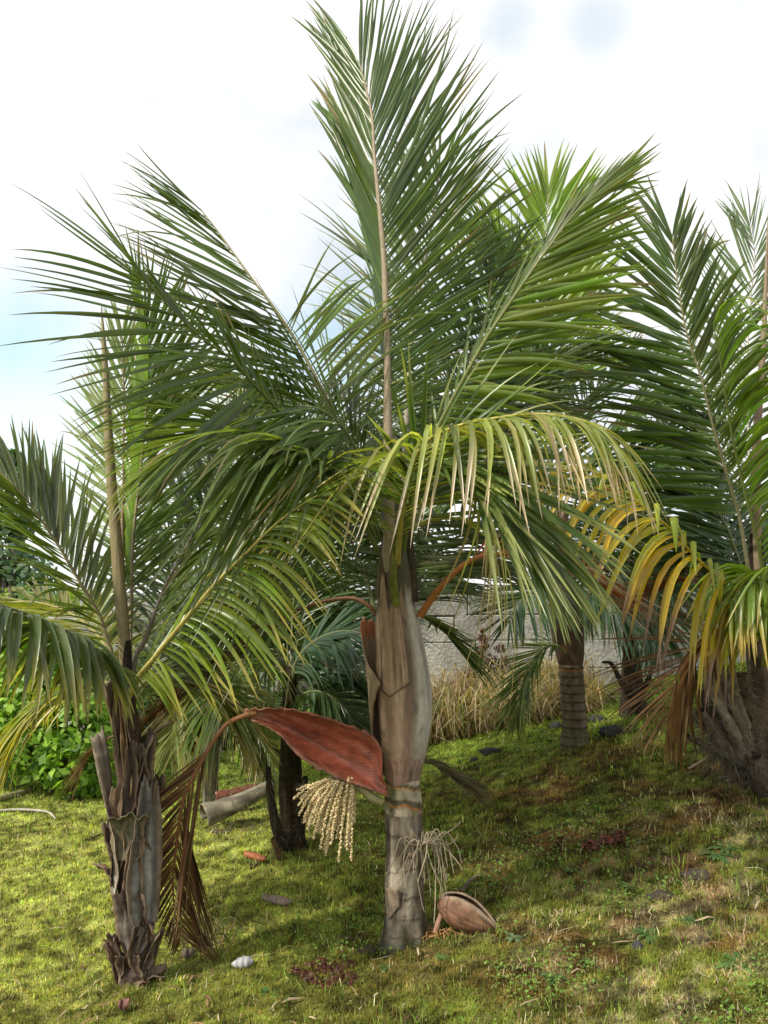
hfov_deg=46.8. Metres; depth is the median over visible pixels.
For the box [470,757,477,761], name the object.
rock
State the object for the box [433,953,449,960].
rosette weed
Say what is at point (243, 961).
snail shell
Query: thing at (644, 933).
rosette weed
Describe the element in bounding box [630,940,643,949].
rock
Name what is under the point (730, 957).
rosette weed
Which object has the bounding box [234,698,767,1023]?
ground cover
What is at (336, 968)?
red moss
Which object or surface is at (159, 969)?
bark scrap
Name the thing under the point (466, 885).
fallen stick
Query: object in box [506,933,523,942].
rosette weed
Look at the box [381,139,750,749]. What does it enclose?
palm tree
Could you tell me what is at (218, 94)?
sky
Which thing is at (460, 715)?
dry tall grass
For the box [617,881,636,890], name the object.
rosette weed
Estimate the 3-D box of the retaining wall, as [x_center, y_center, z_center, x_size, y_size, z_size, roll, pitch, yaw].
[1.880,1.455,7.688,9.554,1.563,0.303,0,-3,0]
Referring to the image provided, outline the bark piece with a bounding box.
[262,894,291,904]
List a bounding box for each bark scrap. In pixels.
[118,998,129,1009]
[151,962,166,974]
[181,948,193,958]
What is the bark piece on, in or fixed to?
on the ground at (434, 813)
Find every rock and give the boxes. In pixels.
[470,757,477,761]
[479,747,499,755]
[550,721,561,729]
[587,715,606,722]
[598,725,627,736]
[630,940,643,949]
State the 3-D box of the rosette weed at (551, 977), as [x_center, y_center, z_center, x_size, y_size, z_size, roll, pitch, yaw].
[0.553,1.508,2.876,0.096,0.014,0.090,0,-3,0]
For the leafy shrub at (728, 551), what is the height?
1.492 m
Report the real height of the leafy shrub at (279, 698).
0.952 m
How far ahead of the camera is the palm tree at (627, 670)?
6.02 m
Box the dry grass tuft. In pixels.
[155,906,269,952]
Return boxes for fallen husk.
[437,891,496,933]
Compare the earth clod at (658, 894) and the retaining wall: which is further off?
the retaining wall
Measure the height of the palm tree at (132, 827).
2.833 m
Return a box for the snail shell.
[231,955,253,968]
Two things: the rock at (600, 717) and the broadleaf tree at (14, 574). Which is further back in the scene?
the broadleaf tree at (14, 574)
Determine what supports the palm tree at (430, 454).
on the ground at (434, 813)
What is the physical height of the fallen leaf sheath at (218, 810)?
0.334 m
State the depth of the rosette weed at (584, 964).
2.94 m
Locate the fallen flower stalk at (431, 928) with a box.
[421,926,461,938]
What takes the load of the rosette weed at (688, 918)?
on the ground at (434, 813)
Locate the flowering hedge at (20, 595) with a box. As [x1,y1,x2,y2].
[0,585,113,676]
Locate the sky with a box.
[0,0,767,592]
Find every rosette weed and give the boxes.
[260,986,278,996]
[377,964,392,973]
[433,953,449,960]
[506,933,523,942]
[540,971,567,985]
[578,956,595,967]
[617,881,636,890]
[630,926,657,944]
[678,915,695,924]
[700,850,733,863]
[705,841,742,853]
[714,951,751,973]
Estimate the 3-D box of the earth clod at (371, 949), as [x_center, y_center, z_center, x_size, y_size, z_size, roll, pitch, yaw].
[-0.064,1.653,3.328,0.081,0.047,0.066,0,-3,0]
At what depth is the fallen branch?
5.65 m
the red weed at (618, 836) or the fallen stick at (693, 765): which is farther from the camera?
the fallen stick at (693, 765)
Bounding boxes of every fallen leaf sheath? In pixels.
[196,774,278,831]
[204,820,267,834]
[215,783,257,799]
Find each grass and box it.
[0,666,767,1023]
[358,646,681,746]
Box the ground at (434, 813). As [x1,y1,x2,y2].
[0,661,767,1023]
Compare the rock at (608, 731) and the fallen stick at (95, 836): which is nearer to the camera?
the fallen stick at (95, 836)
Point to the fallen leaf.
(251, 855)
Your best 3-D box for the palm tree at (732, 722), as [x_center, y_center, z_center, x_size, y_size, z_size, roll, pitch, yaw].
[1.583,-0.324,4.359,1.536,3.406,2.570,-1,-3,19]
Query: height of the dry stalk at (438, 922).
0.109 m
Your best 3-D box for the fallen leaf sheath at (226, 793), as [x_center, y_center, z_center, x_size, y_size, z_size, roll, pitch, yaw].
[-0.882,1.703,5.338,0.271,0.130,0.064,1,-3,-16]
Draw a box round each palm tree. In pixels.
[0,0,670,966]
[0,223,373,986]
[91,443,332,802]
[132,368,485,859]
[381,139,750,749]
[511,173,767,799]
[521,415,710,717]
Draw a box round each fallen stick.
[0,808,55,819]
[91,832,102,838]
[458,873,482,892]
[687,754,710,769]
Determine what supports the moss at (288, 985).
on the ground at (434, 813)
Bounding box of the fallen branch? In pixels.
[0,788,29,801]
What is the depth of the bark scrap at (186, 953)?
3.36 m
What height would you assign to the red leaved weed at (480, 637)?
0.775 m
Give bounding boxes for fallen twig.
[250,854,268,869]
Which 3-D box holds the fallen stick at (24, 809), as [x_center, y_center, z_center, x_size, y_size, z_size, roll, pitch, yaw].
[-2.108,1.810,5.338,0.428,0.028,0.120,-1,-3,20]
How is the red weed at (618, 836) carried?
on the ground at (434, 813)
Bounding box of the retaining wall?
[47,590,745,740]
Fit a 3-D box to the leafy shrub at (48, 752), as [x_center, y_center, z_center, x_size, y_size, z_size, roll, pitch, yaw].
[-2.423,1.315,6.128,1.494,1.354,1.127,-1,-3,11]
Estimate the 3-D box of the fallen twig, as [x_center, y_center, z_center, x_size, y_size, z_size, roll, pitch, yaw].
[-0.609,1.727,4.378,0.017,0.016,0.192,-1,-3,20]
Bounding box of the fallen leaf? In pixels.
[244,851,265,860]
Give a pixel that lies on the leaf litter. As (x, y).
(292, 998)
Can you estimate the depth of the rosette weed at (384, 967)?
3.17 m
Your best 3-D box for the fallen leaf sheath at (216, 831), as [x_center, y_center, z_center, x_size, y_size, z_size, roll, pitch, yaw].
[-0.814,1.832,4.983,0.402,0.185,0.182,1,-3,-28]
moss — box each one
[0,661,767,1023]
[289,957,359,987]
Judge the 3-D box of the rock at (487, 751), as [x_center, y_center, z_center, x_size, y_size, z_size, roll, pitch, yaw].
[0.713,1.608,5.932,0.146,0.068,0.118,1,-3,-17]
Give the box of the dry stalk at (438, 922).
[433,913,441,931]
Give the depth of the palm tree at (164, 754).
5.40 m
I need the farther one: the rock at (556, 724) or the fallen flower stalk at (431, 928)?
the rock at (556, 724)
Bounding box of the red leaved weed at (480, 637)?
[460,628,512,686]
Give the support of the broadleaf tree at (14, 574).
on the ground at (434, 813)
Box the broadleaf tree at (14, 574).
[0,448,84,714]
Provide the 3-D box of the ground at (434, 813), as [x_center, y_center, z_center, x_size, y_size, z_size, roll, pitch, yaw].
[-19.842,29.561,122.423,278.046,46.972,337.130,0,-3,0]
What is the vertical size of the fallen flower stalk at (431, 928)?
0.049 m
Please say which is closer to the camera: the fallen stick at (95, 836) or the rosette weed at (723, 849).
the rosette weed at (723, 849)
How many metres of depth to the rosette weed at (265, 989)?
3.03 m
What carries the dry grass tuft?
on the ground at (434, 813)
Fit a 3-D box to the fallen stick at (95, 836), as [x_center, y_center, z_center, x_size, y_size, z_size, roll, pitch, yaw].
[-1.570,1.793,4.944,0.018,0.015,0.162,-1,-3,27]
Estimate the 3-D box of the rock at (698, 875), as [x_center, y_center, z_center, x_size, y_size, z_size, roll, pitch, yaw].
[1.211,1.403,3.432,0.111,0.041,0.108,2,-4,-40]
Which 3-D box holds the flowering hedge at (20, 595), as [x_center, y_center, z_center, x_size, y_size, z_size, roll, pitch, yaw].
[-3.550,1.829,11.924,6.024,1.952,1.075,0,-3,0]
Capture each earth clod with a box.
[356,944,376,954]
[646,890,676,901]
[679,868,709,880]
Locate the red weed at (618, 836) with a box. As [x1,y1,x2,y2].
[580,828,628,852]
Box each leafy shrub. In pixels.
[0,611,144,800]
[101,645,369,753]
[575,513,767,588]
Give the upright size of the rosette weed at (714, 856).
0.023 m
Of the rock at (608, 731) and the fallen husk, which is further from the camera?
the rock at (608, 731)
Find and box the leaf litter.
[5,737,767,1023]
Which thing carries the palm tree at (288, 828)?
on the ground at (434, 813)

